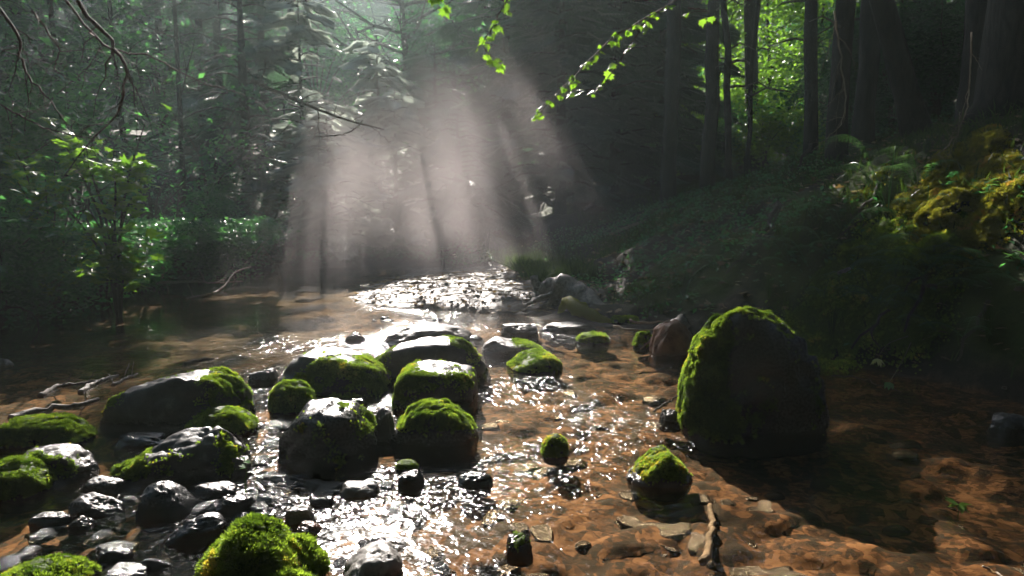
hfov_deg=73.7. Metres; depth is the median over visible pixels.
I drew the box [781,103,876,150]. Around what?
bush
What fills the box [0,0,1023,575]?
ground
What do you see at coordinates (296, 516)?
stone
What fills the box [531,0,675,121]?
leafy branch
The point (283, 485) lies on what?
pebble
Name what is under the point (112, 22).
broadleaf tree
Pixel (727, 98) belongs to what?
tree trunk
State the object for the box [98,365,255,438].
rock
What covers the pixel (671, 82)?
tree trunk
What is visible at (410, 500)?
sunken stone
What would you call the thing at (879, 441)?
sunken stone
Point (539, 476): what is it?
sunken stone
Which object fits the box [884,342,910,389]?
drooping flower
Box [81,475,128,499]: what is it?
stone
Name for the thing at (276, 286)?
water
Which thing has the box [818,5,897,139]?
bush
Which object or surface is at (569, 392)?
sunken stone
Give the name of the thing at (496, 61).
leafy branch
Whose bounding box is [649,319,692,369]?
rock
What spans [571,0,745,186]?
conifer tree
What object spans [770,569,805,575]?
sunken stone
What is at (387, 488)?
pebble
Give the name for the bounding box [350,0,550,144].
broadleaf tree
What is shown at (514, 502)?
sunken stone
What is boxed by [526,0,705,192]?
conifer tree
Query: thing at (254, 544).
boulder
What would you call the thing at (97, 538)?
pebble
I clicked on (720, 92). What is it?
broadleaf tree
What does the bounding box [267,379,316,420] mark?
rock
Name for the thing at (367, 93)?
bush
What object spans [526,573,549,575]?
sunken stone
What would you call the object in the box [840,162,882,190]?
fern
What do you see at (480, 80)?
bush
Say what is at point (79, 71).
bush
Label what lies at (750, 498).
sunken stone
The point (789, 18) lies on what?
broadleaf tree
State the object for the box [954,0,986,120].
tree trunk
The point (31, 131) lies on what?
bush
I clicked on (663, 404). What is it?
dead branch
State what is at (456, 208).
conifer tree
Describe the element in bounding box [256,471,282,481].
pebble
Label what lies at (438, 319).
pebble
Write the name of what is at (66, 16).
broadleaf tree
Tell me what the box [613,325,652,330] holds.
washed root
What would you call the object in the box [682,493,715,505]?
sunken stone
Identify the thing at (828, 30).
broadleaf tree
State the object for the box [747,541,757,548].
sunken stone
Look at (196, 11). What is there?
conifer tree
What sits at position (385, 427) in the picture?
stone
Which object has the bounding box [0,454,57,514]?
rock
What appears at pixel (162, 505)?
rock
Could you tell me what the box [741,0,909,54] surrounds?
broadleaf tree
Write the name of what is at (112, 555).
stone
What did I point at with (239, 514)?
pebble
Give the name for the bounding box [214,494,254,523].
stone
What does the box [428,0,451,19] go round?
leafy branch
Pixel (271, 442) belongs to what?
pebble
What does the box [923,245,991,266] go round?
fern
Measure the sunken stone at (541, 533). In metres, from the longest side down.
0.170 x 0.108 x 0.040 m
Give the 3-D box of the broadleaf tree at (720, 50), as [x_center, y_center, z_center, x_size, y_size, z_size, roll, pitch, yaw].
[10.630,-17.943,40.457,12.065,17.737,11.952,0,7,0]
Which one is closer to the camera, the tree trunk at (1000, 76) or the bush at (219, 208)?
the tree trunk at (1000, 76)
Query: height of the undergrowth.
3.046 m
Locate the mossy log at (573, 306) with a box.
[557,296,610,322]
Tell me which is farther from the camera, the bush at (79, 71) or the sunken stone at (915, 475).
the bush at (79, 71)
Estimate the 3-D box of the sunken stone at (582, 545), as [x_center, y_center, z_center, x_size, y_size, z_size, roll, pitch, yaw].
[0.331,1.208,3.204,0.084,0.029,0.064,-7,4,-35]
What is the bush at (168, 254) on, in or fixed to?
on the ground at (804, 528)
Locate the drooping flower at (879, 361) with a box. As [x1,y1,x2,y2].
[870,336,907,366]
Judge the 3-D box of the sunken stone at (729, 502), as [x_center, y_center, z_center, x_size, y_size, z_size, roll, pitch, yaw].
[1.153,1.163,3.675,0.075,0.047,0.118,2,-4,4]
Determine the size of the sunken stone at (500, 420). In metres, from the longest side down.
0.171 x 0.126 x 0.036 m
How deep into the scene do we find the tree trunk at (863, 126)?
11.06 m
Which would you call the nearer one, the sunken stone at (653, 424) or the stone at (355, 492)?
the stone at (355, 492)
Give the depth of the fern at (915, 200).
6.82 m
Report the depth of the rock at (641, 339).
7.11 m
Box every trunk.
[611,0,698,203]
[699,0,745,190]
[715,0,793,178]
[720,0,769,181]
[766,0,818,154]
[800,0,880,144]
[809,0,855,161]
[869,0,932,136]
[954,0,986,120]
[957,0,1023,127]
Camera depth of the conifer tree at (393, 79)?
20.14 m
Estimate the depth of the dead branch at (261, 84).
11.06 m
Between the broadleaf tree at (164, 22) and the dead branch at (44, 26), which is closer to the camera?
the dead branch at (44, 26)
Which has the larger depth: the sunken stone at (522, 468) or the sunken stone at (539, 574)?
the sunken stone at (522, 468)
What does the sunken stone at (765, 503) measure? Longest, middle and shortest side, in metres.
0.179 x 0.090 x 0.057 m
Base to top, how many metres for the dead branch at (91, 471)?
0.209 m
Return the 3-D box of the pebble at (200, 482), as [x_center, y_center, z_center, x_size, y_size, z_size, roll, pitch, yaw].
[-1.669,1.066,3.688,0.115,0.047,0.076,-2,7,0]
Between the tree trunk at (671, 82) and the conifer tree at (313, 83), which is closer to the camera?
the tree trunk at (671, 82)
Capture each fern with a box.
[625,254,648,267]
[794,203,897,229]
[815,134,912,210]
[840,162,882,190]
[870,234,935,266]
[874,154,955,181]
[888,233,956,251]
[891,185,946,203]
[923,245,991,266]
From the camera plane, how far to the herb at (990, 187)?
6.25 m
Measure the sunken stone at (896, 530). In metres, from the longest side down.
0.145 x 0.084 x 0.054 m
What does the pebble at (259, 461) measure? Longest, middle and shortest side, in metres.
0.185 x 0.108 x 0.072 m
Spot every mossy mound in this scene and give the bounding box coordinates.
[903,228,963,266]
[913,185,973,227]
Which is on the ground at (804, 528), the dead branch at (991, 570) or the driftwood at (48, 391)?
the driftwood at (48, 391)
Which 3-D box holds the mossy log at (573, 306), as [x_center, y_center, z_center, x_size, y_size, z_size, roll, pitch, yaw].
[0.944,0.287,8.810,0.229,0.304,0.922,-5,9,-37]
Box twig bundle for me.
[247,238,296,282]
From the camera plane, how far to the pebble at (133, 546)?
3.00 m
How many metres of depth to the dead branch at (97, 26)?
3.62 m
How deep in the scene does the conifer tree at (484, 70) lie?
24.74 m
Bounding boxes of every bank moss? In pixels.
[761,209,984,376]
[802,216,927,356]
[849,123,1023,275]
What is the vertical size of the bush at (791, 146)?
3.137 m
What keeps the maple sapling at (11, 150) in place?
on the ground at (804, 528)
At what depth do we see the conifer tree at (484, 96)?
20.09 m
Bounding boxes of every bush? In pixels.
[0,30,144,219]
[0,56,143,249]
[0,67,104,250]
[0,154,136,322]
[0,155,117,331]
[0,162,216,303]
[42,79,244,229]
[83,24,229,136]
[91,170,248,274]
[92,203,215,292]
[109,77,271,220]
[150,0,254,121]
[159,184,295,281]
[199,182,300,260]
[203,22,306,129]
[210,23,282,144]
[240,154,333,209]
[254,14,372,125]
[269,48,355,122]
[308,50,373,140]
[330,55,416,172]
[400,52,537,163]
[449,73,525,140]
[653,105,724,175]
[691,95,789,170]
[698,88,799,171]
[720,78,819,169]
[742,75,826,162]
[760,0,954,142]
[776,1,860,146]
[778,105,825,156]
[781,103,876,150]
[818,2,963,133]
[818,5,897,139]
[884,0,964,128]
[898,0,964,104]
[941,0,964,69]
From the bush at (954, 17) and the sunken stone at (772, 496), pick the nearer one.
the sunken stone at (772, 496)
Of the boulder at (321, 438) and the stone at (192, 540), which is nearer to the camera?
the stone at (192, 540)
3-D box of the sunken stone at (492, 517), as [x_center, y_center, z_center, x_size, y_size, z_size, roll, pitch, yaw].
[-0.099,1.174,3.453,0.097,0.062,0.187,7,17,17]
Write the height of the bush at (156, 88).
4.418 m
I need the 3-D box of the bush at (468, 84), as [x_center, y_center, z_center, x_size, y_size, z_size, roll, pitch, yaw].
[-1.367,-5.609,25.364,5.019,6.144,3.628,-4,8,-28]
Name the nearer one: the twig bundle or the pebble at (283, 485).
the pebble at (283, 485)
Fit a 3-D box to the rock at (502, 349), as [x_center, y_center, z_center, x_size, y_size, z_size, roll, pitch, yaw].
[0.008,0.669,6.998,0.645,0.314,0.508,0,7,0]
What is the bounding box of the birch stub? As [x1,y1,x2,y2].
[530,275,540,294]
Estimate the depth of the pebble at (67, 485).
3.66 m
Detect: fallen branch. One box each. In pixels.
[600,211,664,236]
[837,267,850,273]
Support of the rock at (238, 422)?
on the ground at (804, 528)
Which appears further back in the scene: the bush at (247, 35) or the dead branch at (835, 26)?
the bush at (247, 35)
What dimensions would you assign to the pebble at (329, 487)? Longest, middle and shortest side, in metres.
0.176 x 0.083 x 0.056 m
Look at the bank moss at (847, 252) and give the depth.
6.72 m
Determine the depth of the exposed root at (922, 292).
6.23 m
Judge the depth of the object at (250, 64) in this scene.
25.87 m
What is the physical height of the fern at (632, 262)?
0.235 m
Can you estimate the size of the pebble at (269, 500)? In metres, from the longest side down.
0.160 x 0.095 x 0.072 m
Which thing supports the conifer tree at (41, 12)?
on the ground at (804, 528)
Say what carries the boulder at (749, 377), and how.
on the ground at (804, 528)
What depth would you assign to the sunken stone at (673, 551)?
3.17 m
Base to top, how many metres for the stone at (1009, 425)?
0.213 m
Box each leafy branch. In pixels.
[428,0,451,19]
[476,0,511,73]
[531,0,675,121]
[566,10,655,98]
[681,7,715,27]
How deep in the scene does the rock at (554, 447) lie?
4.04 m
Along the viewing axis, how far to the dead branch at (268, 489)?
3.59 m
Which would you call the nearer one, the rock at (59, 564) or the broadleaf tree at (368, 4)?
the rock at (59, 564)
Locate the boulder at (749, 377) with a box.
[675,305,829,459]
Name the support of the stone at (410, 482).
on the ground at (804, 528)
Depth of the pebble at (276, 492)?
3.56 m
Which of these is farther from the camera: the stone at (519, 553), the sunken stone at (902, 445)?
the sunken stone at (902, 445)
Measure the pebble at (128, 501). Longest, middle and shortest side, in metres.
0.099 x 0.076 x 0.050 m
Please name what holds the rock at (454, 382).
on the ground at (804, 528)
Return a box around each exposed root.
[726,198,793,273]
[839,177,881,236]
[851,309,890,354]
[903,274,928,331]
[956,274,991,360]
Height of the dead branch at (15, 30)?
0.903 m
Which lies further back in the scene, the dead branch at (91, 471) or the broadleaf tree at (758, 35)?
the broadleaf tree at (758, 35)
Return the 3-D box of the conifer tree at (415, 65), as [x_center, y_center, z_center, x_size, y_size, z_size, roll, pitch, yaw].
[-2.568,-4.785,22.551,6.782,6.327,5.734,0,7,0]
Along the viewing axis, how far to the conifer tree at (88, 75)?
27.65 m
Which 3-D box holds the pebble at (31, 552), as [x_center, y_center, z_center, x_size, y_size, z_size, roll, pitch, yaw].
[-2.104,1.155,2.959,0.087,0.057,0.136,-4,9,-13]
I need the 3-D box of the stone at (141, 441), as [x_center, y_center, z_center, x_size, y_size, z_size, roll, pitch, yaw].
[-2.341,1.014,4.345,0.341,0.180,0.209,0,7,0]
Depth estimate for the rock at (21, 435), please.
4.25 m
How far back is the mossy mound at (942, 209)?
6.49 m
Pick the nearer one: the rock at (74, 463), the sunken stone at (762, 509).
the sunken stone at (762, 509)
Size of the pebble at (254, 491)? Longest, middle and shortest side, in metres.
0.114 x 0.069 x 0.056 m
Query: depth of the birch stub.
9.99 m
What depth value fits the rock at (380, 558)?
2.73 m
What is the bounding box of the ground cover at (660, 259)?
[516,110,1023,363]
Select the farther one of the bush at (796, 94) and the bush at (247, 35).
the bush at (247, 35)
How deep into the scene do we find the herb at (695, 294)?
7.97 m
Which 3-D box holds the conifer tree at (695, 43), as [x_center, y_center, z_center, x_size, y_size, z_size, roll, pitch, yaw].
[4.057,-10.504,22.633,7.012,14.437,6.620,-4,8,-32]
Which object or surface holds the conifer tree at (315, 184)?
on the ground at (804, 528)
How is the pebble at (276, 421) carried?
in the water
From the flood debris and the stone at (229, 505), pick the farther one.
the flood debris
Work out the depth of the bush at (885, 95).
12.20 m
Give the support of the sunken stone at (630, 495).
on the ground at (804, 528)
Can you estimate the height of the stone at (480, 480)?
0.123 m
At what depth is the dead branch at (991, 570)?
2.83 m
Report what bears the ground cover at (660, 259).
on the ground at (804, 528)
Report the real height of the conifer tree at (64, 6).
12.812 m
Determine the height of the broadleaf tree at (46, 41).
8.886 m
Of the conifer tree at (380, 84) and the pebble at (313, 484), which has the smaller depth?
the pebble at (313, 484)
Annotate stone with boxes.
[0,358,13,366]
[28,511,71,536]
[67,515,95,536]
[68,492,125,531]
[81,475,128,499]
[95,546,133,566]
[97,562,148,575]
[114,432,170,461]
[165,512,229,561]
[194,481,237,503]
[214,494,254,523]
[231,455,253,482]
[247,368,277,394]
[285,505,315,532]
[296,521,322,539]
[340,481,379,507]
[343,332,365,348]
[349,398,367,407]
[375,407,394,457]
[386,333,403,341]
[395,458,419,477]
[397,469,425,497]
[405,498,414,503]
[412,503,426,509]
[416,564,456,575]
[420,545,443,569]
[457,471,492,498]
[476,423,499,430]
[480,537,494,539]
[481,509,505,526]
[495,419,509,422]
[497,564,519,575]
[498,498,523,510]
[500,323,538,342]
[504,530,533,567]
[506,522,529,534]
[513,464,540,475]
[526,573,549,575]
[530,524,553,542]
[531,467,561,480]
[539,321,595,342]
[555,458,587,472]
[563,390,577,397]
[575,540,591,550]
[597,425,608,430]
[614,515,640,529]
[619,490,638,501]
[632,522,648,527]
[641,395,665,405]
[643,522,664,526]
[649,422,659,428]
[657,522,691,540]
[659,409,680,432]
[660,545,679,554]
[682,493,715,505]
[688,532,704,554]
[690,519,705,523]
[706,559,714,568]
[720,499,733,505]
[729,567,748,575]
[740,566,766,575]
[746,496,758,500]
[746,506,775,512]
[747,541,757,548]
[757,500,771,507]
[764,492,784,500]
[766,566,792,575]
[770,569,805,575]
[846,526,871,535]
[869,438,886,443]
[882,524,910,536]
[888,440,922,449]
[892,450,918,461]
[910,472,920,478]
[918,515,935,524]
[944,520,966,529]
[947,505,956,510]
[948,445,962,451]
[985,412,1023,446]
[1008,566,1023,573]
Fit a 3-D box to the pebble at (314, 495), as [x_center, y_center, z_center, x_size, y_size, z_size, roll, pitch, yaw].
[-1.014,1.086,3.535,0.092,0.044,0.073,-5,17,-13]
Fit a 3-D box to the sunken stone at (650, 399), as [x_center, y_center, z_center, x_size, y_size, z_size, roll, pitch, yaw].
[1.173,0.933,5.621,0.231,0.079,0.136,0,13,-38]
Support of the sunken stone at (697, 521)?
on the ground at (804, 528)
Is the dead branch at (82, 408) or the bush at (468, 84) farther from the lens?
the bush at (468, 84)
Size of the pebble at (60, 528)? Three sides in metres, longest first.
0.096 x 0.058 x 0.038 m
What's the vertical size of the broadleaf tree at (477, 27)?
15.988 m
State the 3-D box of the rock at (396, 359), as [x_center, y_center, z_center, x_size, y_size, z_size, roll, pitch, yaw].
[-0.736,0.676,6.024,1.107,0.534,0.570,0,7,0]
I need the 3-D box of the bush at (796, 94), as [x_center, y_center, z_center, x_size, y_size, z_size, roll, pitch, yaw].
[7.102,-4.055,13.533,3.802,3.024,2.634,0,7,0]
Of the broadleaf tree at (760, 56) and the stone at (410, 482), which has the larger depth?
the broadleaf tree at (760, 56)
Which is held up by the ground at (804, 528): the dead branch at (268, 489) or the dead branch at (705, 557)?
the dead branch at (705, 557)
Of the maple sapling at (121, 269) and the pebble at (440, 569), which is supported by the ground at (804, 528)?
the maple sapling at (121, 269)
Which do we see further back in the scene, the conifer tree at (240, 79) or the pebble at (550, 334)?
the conifer tree at (240, 79)
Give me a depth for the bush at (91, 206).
11.52 m
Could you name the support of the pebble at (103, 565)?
in the water
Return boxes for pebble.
[0,554,21,573]
[17,544,42,562]
[27,526,57,545]
[48,480,64,493]
[52,481,76,492]
[53,524,69,534]
[81,529,115,548]
[97,541,138,555]
[99,562,108,571]
[120,495,139,508]
[140,558,173,575]
[169,525,182,537]
[189,500,218,519]
[191,480,209,491]
[207,502,218,511]
[229,511,247,525]
[234,492,252,496]
[247,487,260,495]
[247,501,268,513]
[251,455,270,469]
[252,493,277,512]
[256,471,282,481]
[256,473,273,483]
[258,424,267,428]
[259,438,277,453]
[263,486,290,500]
[267,424,278,432]
[268,418,286,426]
[268,474,298,487]
[273,482,293,490]
[278,422,291,433]
[297,479,323,492]
[300,529,310,534]
[307,492,324,502]
[307,495,337,514]
[315,482,342,495]
[329,556,349,572]
[356,538,369,550]
[369,537,386,542]
[379,480,395,495]
[380,316,389,322]
[382,318,392,322]
[387,505,403,519]
[430,562,450,575]
[432,318,442,322]
[469,335,483,344]
[542,332,557,338]
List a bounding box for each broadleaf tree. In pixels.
[0,0,133,193]
[0,0,189,207]
[0,4,120,160]
[0,37,64,181]
[3,0,194,90]
[8,0,236,198]
[31,0,154,58]
[34,0,226,117]
[77,0,311,203]
[166,0,277,66]
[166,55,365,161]
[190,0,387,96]
[204,0,537,154]
[227,4,344,107]
[228,0,373,80]
[276,0,433,110]
[326,0,489,80]
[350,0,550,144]
[404,0,550,173]
[681,1,772,91]
[682,63,767,161]
[684,0,829,165]
[690,0,771,79]
[694,0,826,92]
[698,0,886,114]
[698,35,798,164]
[700,0,893,163]
[731,0,906,121]
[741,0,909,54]
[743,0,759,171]
[763,0,956,85]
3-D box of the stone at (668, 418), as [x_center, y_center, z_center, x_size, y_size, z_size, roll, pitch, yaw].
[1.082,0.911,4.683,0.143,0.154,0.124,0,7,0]
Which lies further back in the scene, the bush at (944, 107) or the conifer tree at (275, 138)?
the conifer tree at (275, 138)
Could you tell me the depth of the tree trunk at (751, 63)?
13.56 m
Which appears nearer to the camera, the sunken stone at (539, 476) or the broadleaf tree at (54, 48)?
the sunken stone at (539, 476)
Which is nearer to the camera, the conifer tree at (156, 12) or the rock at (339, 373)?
the rock at (339, 373)
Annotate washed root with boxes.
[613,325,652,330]
[629,319,668,323]
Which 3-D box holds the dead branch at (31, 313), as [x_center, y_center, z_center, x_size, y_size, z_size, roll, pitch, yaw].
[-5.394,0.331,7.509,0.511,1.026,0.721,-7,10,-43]
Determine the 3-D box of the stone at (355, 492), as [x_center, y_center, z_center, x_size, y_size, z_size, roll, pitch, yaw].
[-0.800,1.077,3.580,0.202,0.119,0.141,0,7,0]
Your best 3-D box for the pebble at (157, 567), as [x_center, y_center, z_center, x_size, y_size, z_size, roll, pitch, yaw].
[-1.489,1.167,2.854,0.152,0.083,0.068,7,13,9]
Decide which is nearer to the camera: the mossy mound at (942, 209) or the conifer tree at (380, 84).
the mossy mound at (942, 209)
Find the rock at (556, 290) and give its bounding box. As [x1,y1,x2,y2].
[522,273,603,306]
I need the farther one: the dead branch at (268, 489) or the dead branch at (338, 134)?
the dead branch at (338, 134)
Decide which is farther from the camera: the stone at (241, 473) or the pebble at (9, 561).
the stone at (241, 473)
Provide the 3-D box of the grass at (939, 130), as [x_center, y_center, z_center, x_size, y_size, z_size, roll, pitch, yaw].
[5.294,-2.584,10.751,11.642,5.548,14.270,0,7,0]
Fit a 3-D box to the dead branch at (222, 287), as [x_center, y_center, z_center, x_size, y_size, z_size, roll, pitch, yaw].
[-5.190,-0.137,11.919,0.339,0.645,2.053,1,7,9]
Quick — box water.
[0,266,1023,574]
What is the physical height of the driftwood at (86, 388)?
0.180 m
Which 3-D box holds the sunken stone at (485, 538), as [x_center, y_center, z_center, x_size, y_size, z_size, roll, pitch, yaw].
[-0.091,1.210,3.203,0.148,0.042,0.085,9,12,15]
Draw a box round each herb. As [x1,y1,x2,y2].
[238,457,254,492]
[687,293,698,308]
[924,163,938,177]
[945,497,971,520]
[947,171,957,183]
[981,178,997,202]
[1003,249,1023,271]
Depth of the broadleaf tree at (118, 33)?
13.64 m
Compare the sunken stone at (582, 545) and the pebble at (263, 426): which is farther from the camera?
the pebble at (263, 426)
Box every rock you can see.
[0,412,99,458]
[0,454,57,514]
[0,552,101,575]
[19,443,99,502]
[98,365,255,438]
[108,426,252,497]
[135,480,197,533]
[184,404,258,446]
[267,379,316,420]
[278,346,393,411]
[342,540,402,575]
[374,334,491,396]
[381,322,471,351]
[390,397,478,472]
[391,359,479,423]
[482,336,542,366]
[506,348,562,385]
[522,273,603,306]
[540,433,568,465]
[575,330,609,352]
[610,315,639,323]
[626,445,692,501]
[632,331,651,354]
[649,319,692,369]
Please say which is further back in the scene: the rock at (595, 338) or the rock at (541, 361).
the rock at (595, 338)
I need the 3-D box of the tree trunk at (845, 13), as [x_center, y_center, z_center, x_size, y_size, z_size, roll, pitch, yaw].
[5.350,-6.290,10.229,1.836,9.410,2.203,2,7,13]
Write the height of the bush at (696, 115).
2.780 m
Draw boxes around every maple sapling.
[0,133,99,320]
[20,103,172,323]
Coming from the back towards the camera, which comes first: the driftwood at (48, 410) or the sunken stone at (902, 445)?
the driftwood at (48, 410)
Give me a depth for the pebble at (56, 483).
3.65 m
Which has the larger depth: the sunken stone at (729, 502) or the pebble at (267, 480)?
the pebble at (267, 480)
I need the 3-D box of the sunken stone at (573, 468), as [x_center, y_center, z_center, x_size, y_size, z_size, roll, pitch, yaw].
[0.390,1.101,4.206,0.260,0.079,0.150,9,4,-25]
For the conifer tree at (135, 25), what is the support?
on the ground at (804, 528)
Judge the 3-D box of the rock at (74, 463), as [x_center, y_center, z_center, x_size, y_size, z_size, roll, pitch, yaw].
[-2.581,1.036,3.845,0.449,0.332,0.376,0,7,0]
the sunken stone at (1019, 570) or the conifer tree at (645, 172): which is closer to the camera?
the sunken stone at (1019, 570)
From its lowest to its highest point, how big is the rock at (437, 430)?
0.463 m
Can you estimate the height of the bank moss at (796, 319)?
1.704 m
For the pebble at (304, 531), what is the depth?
3.11 m
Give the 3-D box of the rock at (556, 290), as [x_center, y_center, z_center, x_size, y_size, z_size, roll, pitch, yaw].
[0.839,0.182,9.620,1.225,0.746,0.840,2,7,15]
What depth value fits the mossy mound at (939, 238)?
6.30 m
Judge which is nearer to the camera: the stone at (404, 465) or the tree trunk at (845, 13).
the stone at (404, 465)
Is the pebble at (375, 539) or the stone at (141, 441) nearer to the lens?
the pebble at (375, 539)
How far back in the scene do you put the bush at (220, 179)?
15.94 m
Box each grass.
[477,243,604,282]
[500,98,1023,377]
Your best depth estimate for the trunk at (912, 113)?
10.54 m
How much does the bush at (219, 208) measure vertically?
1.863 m
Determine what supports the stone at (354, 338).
on the ground at (804, 528)
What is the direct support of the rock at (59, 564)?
on the ground at (804, 528)
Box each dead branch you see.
[0,7,97,155]
[0,65,121,155]
[0,304,49,349]
[31,10,112,109]
[32,433,110,476]
[48,0,171,186]
[58,0,246,113]
[78,402,98,416]
[159,267,245,288]
[182,259,250,299]
[233,437,251,480]
[242,487,294,492]
[250,46,388,157]
[314,120,362,136]
[653,395,677,411]
[698,503,716,565]
[806,11,855,167]
[902,32,980,180]
[982,565,1001,575]
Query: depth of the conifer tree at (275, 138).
21.23 m
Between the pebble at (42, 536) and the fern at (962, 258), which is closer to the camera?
the pebble at (42, 536)
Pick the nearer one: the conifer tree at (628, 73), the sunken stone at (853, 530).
the sunken stone at (853, 530)
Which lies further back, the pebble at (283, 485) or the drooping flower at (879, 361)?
the drooping flower at (879, 361)
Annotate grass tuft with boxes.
[966,306,1009,341]
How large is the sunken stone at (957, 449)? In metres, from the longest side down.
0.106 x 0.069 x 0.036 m
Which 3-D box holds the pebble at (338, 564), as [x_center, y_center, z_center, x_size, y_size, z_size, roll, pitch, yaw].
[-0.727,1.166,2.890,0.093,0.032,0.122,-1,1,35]
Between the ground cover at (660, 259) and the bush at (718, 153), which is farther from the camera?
the bush at (718, 153)
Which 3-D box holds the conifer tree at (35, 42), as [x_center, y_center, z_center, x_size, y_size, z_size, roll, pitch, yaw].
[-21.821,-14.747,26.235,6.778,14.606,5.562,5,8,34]
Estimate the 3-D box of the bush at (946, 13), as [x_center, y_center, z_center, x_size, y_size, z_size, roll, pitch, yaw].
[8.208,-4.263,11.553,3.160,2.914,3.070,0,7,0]
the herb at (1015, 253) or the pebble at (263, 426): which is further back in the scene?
the herb at (1015, 253)
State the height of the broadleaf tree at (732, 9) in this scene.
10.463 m
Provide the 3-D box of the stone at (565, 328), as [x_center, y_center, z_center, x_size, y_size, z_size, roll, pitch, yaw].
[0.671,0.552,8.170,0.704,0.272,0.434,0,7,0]
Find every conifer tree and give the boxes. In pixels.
[0,0,114,139]
[0,7,111,106]
[0,25,69,97]
[1,0,126,121]
[67,0,227,133]
[111,0,281,140]
[129,0,294,139]
[138,0,364,217]
[167,0,339,157]
[236,0,380,218]
[265,90,393,194]
[267,101,412,260]
[275,105,393,223]
[328,53,418,158]
[332,30,427,215]
[334,89,452,245]
[337,42,422,165]
[340,111,416,201]
[356,113,536,251]
[383,44,501,205]
[385,19,525,199]
[434,0,571,205]
[465,0,659,193]
[468,0,657,214]
[471,5,599,192]
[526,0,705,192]
[536,11,723,161]
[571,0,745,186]
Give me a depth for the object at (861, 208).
7.27 m
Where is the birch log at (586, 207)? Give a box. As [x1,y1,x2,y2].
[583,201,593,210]
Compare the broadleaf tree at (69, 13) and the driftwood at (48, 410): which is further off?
the broadleaf tree at (69, 13)
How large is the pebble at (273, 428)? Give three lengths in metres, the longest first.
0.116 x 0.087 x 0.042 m
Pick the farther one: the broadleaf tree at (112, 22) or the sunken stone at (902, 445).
the broadleaf tree at (112, 22)
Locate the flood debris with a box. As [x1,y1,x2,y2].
[343,254,622,313]
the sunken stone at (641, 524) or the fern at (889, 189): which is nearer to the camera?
the sunken stone at (641, 524)
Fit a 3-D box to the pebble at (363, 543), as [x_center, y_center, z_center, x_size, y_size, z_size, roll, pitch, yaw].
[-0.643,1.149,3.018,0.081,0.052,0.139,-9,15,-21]
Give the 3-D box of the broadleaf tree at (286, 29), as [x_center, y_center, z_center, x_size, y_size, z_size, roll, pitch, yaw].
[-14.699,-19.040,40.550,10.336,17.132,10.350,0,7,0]
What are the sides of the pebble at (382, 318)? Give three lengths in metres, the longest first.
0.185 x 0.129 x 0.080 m
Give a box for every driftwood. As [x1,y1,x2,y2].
[7,397,99,420]
[37,370,105,400]
[77,374,118,400]
[108,361,137,386]
[182,357,214,369]
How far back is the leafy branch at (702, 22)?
4.83 m
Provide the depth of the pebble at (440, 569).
2.82 m
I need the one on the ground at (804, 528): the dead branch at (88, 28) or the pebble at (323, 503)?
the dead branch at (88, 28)
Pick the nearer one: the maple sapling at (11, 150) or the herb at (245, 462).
the herb at (245, 462)
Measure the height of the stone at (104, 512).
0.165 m
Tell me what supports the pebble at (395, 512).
in the water
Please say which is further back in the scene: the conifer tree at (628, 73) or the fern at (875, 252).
the conifer tree at (628, 73)
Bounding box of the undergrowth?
[0,151,512,293]
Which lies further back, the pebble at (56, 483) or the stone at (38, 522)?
the pebble at (56, 483)
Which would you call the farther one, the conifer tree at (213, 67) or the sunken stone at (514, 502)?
the conifer tree at (213, 67)
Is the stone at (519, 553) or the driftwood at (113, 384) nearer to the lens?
the stone at (519, 553)
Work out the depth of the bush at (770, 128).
20.38 m
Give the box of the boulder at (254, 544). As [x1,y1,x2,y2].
[193,511,332,575]
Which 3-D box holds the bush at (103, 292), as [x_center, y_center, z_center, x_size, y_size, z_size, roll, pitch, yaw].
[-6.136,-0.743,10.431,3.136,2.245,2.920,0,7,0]
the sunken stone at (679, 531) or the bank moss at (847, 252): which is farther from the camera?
the bank moss at (847, 252)
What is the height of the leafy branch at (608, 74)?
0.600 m
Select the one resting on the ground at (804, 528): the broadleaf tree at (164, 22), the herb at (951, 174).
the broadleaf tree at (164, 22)
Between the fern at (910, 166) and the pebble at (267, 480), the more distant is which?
the fern at (910, 166)
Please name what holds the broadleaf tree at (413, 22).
on the ground at (804, 528)
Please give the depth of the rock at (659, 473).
3.66 m
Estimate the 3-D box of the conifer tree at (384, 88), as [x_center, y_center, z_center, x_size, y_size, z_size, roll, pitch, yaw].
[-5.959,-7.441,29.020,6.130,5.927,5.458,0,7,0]
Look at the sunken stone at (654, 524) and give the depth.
3.40 m
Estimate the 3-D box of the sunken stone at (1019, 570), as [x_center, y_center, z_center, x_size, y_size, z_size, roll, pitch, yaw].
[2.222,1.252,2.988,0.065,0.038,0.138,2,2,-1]
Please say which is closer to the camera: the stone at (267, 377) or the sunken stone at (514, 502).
the sunken stone at (514, 502)
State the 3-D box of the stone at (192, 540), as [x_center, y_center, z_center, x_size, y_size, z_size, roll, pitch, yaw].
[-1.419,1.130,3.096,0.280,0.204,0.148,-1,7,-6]
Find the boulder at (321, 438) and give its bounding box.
[277,397,379,487]
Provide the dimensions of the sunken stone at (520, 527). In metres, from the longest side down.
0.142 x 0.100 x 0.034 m
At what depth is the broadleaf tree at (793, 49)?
24.88 m

